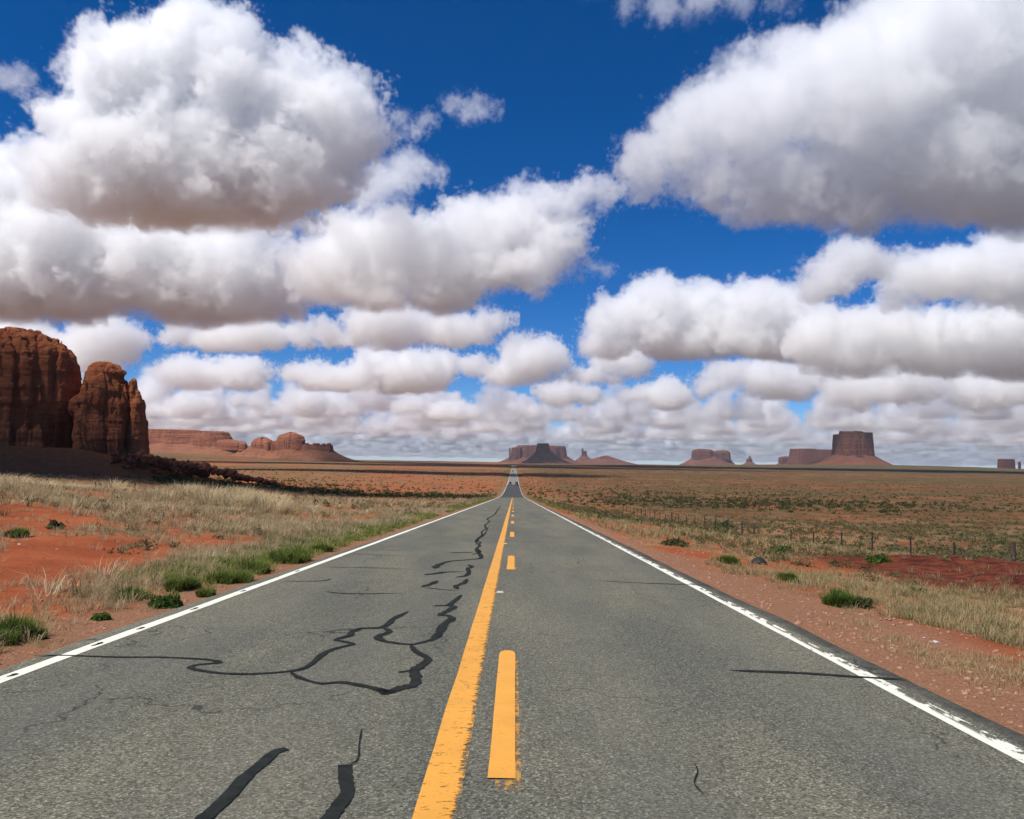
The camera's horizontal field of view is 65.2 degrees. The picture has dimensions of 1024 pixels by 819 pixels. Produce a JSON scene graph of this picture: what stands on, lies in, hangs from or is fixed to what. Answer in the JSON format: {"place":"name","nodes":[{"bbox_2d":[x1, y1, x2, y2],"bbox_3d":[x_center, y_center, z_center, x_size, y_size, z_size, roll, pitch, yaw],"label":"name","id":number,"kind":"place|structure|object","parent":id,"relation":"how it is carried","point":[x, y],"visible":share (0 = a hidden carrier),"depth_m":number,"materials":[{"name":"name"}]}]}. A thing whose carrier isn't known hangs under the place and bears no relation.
{"place":"outdoors","nodes":[
{"label":"outdoors","id":0,"kind":"place"},
{"bbox_2d":[0,445,216,480],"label":"hillside","id":1,"kind":"structure","parent":0,"point":[48,460],"depth_m":231.13,"materials":[{"name":"brown soil"}]},
{"bbox_2d":[68,361,149,455],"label":"sandstone tower","id":2,"kind":"structure","parent":1,"relation":"on","point":[106,407],"depth_m":244.51,"materials":[{"name":"brown stone"}]},
{"bbox_2d":[0,465,1023,818],"bbox_3d":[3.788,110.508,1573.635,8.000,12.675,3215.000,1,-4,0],"label":"road","id":3,"kind":"structure","parent":0,"point":[574,669],"depth_m":5.59,"materials":[{"name":"grey asphalt"}]},
{"bbox_2d":[0,452,1023,734],"bbox_3d":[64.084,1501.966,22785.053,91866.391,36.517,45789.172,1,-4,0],"label":"ground","id":4,"kind":"structure","parent":0,"point":[48,552],"depth_m":26.12,"materials":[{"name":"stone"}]},
{"bbox_2d":[2,526,31,537],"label":"bush","id":5,"kind":"object","parent":4,"relation":"on","point":[18,531],"visible":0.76,"depth_m":18.38,"materials":[{"name":"green plant"}]},
{"bbox_2d":[0,608,48,645],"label":"bush","id":6,"kind":"object","parent":4,"relation":"on","point":[6,624],"visible":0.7,"depth_m":7.82,"materials":[{"name":"green plant"}]},
{"bbox_2d":[26,627,48,640],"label":"bush","id":7,"kind":"object","parent":4,"relation":"on","point":[40,632],"visible":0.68,"depth_m":7.91,"materials":[{"name":"green plant"}]},
{"bbox_2d":[0,327,82,447],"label":"sandstone dome","id":8,"kind":"structure","parent":4,"relation":"on","point":[40,380],"depth_m":243.02,"materials":[{"name":"brown stone"}]},
{"bbox_2d":[46,519,65,529],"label":"bush","id":9,"kind":"object","parent":4,"relation":"on","point":[54,523],"visible":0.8,"depth_m":20.79,"materials":[{"name":"green plant"}]},
{"bbox_2d":[90,612,111,620],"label":"bush","id":10,"kind":"object","parent":4,"relation":"on","point":[97,616],"visible":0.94,"depth_m":9.11,"materials":[{"name":"green plant"}]},
{"bbox_2d":[109,583,154,601],"bbox_3d":[-5.202,2.473,10.861,0.601,0.236,0.766,-1,-4,22],"label":"bush","id":11,"kind":"object","parent":4,"relation":"on","point":[137,590],"visible":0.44,"depth_m":10.85,"materials":[{"name":"green plant"}]},
{"bbox_2d":[147,590,182,609],"bbox_3d":[-4.434,2.436,10.248,0.431,0.248,0.494,3,-5,-33],"label":"bush","id":12,"kind":"object","parent":4,"relation":"on","point":[170,600],"visible":0.99,"depth_m":10.17,"materials":[{"name":"green plant"}]},
{"bbox_2d":[161,573,205,591],"bbox_3d":[-4.867,2.557,11.853,0.595,0.282,0.754,-1,-4,23],"label":"bush","id":13,"kind":"object","parent":4,"relation":"on","point":[184,584],"visible":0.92,"depth_m":11.79,"materials":[{"name":"green plant"}]},
{"bbox_2d":[31,479,348,496],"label":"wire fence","id":14,"kind":"object","parent":4,"relation":"on","point":[167,485],"visible":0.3,"depth_m":71.31,"materials":[{"name":"brown metal"}]},
{"bbox_2d":[148,429,240,455],"bbox_3d":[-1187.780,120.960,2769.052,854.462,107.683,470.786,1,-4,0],"label":"mesa","id":15,"kind":"structure","parent":4,"relation":"on","point":[192,441],"depth_m":2698.84,"materials":[{"name":"stone"}]},
{"bbox_2d":[109,451,280,485],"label":"scree","id":16,"kind":"structure","parent":4,"relation":"on","point":[175,466],"depth_m":235.67,"materials":[{"name":"brown stone"}]},
{"bbox_2d":[185,466,192,477],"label":"boulder","id":17,"kind":"object","parent":16,"relation":"on","point":[188,475],"visible":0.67,"depth_m":238.54,"materials":[{"name":"brown stone"}]},
{"bbox_2d":[196,462,210,478],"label":"boulder","id":18,"kind":"object","parent":16,"relation":"on","point":[201,474],"visible":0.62,"depth_m":240.05,"materials":[{"name":"brown stone"}]},
{"bbox_2d":[192,586,217,597],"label":"bush","id":19,"kind":"object","parent":4,"relation":"on","point":[205,592],"visible":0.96,"depth_m":11.21,"materials":[{"name":"green plant"}]},
{"bbox_2d":[203,567,258,584],"bbox_3d":[-4.495,2.676,13.040,0.859,0.320,1.033,0,-4,19],"label":"bush","id":20,"kind":"object","parent":4,"relation":"on","point":[229,577],"visible":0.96,"depth_m":12.86,"materials":[{"name":"green plant"}]},
{"bbox_2d":[229,554,271,574],"bbox_3d":[-4.724,2.779,14.514,0.863,0.399,1.030,1,-4,0],"label":"bush","id":21,"kind":"object","parent":4,"relation":"on","point":[258,565],"visible":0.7,"depth_m":14.40,"materials":[{"name":"green plant"}]},
{"bbox_2d":[231,437,272,457],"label":"rock dome","id":22,"kind":"object","parent":4,"relation":"on","point":[259,447],"visible":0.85,"depth_m":2648.68,"materials":[{"name":"stone"}]},
{"bbox_2d":[260,432,304,458],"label":"rock dome","id":23,"kind":"object","parent":4,"relation":"on","point":[288,445],"visible":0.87,"depth_m":2597.40,"materials":[{"name":"stone"}]},
{"bbox_2d":[264,543,312,563],"bbox_3d":[-4.724,2.991,16.701,1.206,0.443,1.442,1,-4,0],"label":"bush","id":24,"kind":"object","parent":4,"relation":"on","point":[298,555],"visible":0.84,"depth_m":16.49,"materials":[{"name":"green plant"}]},
{"bbox_2d":[309,541,334,551],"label":"bush","id":25,"kind":"object","parent":4,"relation":"on","point":[328,548],"visible":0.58,"depth_m":19.58,"materials":[{"name":"green plant"}]},
{"bbox_2d":[289,443,363,461],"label":"rock ridge","id":26,"kind":"object","parent":4,"relation":"on","point":[318,452],"visible":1,"depth_m":2543.55,"materials":[{"name":"stone"}]},
{"bbox_2d":[91,497,636,587],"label":"green grass","id":27,"kind":"structure","parent":4,"relation":"on","point":[349,537],"depth_m":19.39,"materials":[{"name":"green plant"}]},
{"bbox_2d":[0,471,1023,697],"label":"dry grass","id":28,"kind":"structure","parent":4,"relation":"on","point":[232,501],"depth_m":21.61,"materials":[{"name":"beige plant"}]},
{"bbox_2d":[0,462,1023,594],"bbox_3d":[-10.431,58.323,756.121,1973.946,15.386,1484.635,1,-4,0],"label":"scrub","id":29,"kind":"object","parent":4,"relation":"on","point":[942,549],"visible":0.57,"depth_m":122.72,"materials":[{"name":"green plant"}]},
{"bbox_2d":[497,445,581,463],"bbox_3d":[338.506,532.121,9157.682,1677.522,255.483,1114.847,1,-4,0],"label":"mesa","id":30,"kind":"structure","parent":4,"relation":"on","point":[519,453],"depth_m":8993.47,"materials":[{"name":"stone"}]},
{"bbox_2d":[521,443,571,463],"bbox_3d":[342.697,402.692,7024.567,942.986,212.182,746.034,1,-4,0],"label":"butte","id":31,"kind":"object","parent":4,"relation":"on","point":[543,453],"visible":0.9,"depth_m":6970.19,"materials":[{"name":"stone"}]},
{"bbox_2d":[658,537,688,546],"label":"bush","id":32,"kind":"object","parent":4,"relation":"on","point":[674,542],"visible":0.95,"depth_m":24.61,"materials":[{"name":"green plant"}]},
{"bbox_2d":[680,449,734,464],"bbox_3d":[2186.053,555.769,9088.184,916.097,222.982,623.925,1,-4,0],"label":"butte","id":33,"kind":"object","parent":4,"relation":"on","point":[707,457],"visible":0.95,"depth_m":8976.22,"materials":[{"name":"stone"}]},
{"bbox_2d":[713,521,734,528],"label":"bush","id":34,"kind":"object","parent":4,"relation":"on","point":[724,523],"visible":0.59,"depth_m":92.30,"materials":[{"name":"green plant"}]},
{"bbox_2d":[716,554,742,564],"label":"bush","id":35,"kind":"object","parent":4,"relation":"on","point":[729,559],"visible":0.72,"depth_m":18.80,"materials":[{"name":"green plant"}]},
{"bbox_2d":[742,456,754,464],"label":"rock spire","id":36,"kind":"object","parent":4,"relation":"on","point":[749,460],"visible":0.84,"depth_m":8975.27,"materials":[{"name":"stone"}]},
{"bbox_2d":[751,557,767,564],"bbox_3d":[6.207,3.818,20.042,0.400,0.174,0.240,2,25,-11],"label":"rock","id":37,"kind":"object","parent":4,"relation":"on","point":[757,560],"visible":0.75,"depth_m":19.99,"materials":[{"name":"grey stone"}]},
{"bbox_2d":[770,545,794,553],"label":"bush","id":38,"kind":"object","parent":4,"relation":"on","point":[780,548],"visible":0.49,"depth_m":29.62,"materials":[{"name":"green plant"}]},
{"bbox_2d":[778,456,788,464],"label":"butte","id":39,"kind":"object","parent":4,"relation":"on","point":[783,460],"visible":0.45,"depth_m":7979.99,"materials":[{"name":"stone"}]},
{"bbox_2d":[774,570,803,583],"bbox_3d":[5.331,3.194,15.374,0.606,0.269,0.780,3,-5,-34],"label":"bush","id":40,"kind":"object","parent":4,"relation":"on","point":[791,577],"visible":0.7,"depth_m":15.32,"materials":[{"name":"green plant"}]},
{"bbox_2d":[787,448,831,464],"bbox_3d":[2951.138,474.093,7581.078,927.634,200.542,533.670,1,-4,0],"label":"mesa","id":41,"kind":"structure","parent":4,"relation":"on","point":[802,456],"depth_m":7486.11,"materials":[{"name":"stone"}]},
{"bbox_2d":[623,505,1023,560],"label":"wire fence","id":42,"kind":"object","parent":4,"relation":"on","point":[1012,548],"visible":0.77,"depth_m":52.68,"materials":[{"name":"brown metal"}]},
{"bbox_2d":[817,583,858,608],"bbox_3d":[4.882,2.755,11.908,0.676,0.302,0.920,-1,-4,29],"label":"bush","id":43,"kind":"object","parent":4,"relation":"on","point":[838,598],"visible":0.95,"depth_m":11.72,"materials":[{"name":"green plant"}]},
{"bbox_2d":[811,431,891,464],"bbox_3d":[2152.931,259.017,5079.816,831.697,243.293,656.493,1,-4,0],"label":"butte","id":44,"kind":"object","parent":4,"relation":"on","point":[852,447],"visible":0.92,"depth_m":4993.15,"materials":[{"name":"stone"}]},
{"bbox_2d":[853,596,874,609],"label":"bush","id":45,"kind":"object","parent":4,"relation":"on","point":[862,601],"visible":0.88,"depth_m":11.71,"materials":[{"name":"green plant"}]},
{"bbox_2d":[865,553,892,563],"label":"bush","id":46,"kind":"object","parent":4,"relation":"on","point":[878,558],"visible":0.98,"depth_m":22.14,"materials":[{"name":"green plant"}]},
{"bbox_2d":[997,459,1020,468],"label":"butte","id":47,"kind":"object","parent":4,"relation":"on","point":[1005,463],"visible":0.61,"depth_m":5977.69,"materials":[{"name":"stone"}]},
{"bbox_2d":[0,0,1023,468],"label":"sky","id":48,"kind":"structure","parent":0,"point":[656,232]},
{"bbox_2d":[580,455,633,463],"bbox_3d":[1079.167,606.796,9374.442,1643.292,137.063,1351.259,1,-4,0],"label":"hill","id":49,"kind":"structure","parent":0,"point":[606,459],"depth_m":9227.41,"materials":[{"name":"stone"}]},
{"bbox_2d":[575,449,590,461],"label":"rock spire","id":50,"kind":"object","parent":49,"relation":"on","point":[583,457],"visible":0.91,"depth_m":9575.91,"materials":[{"name":"stone"}]}
]}

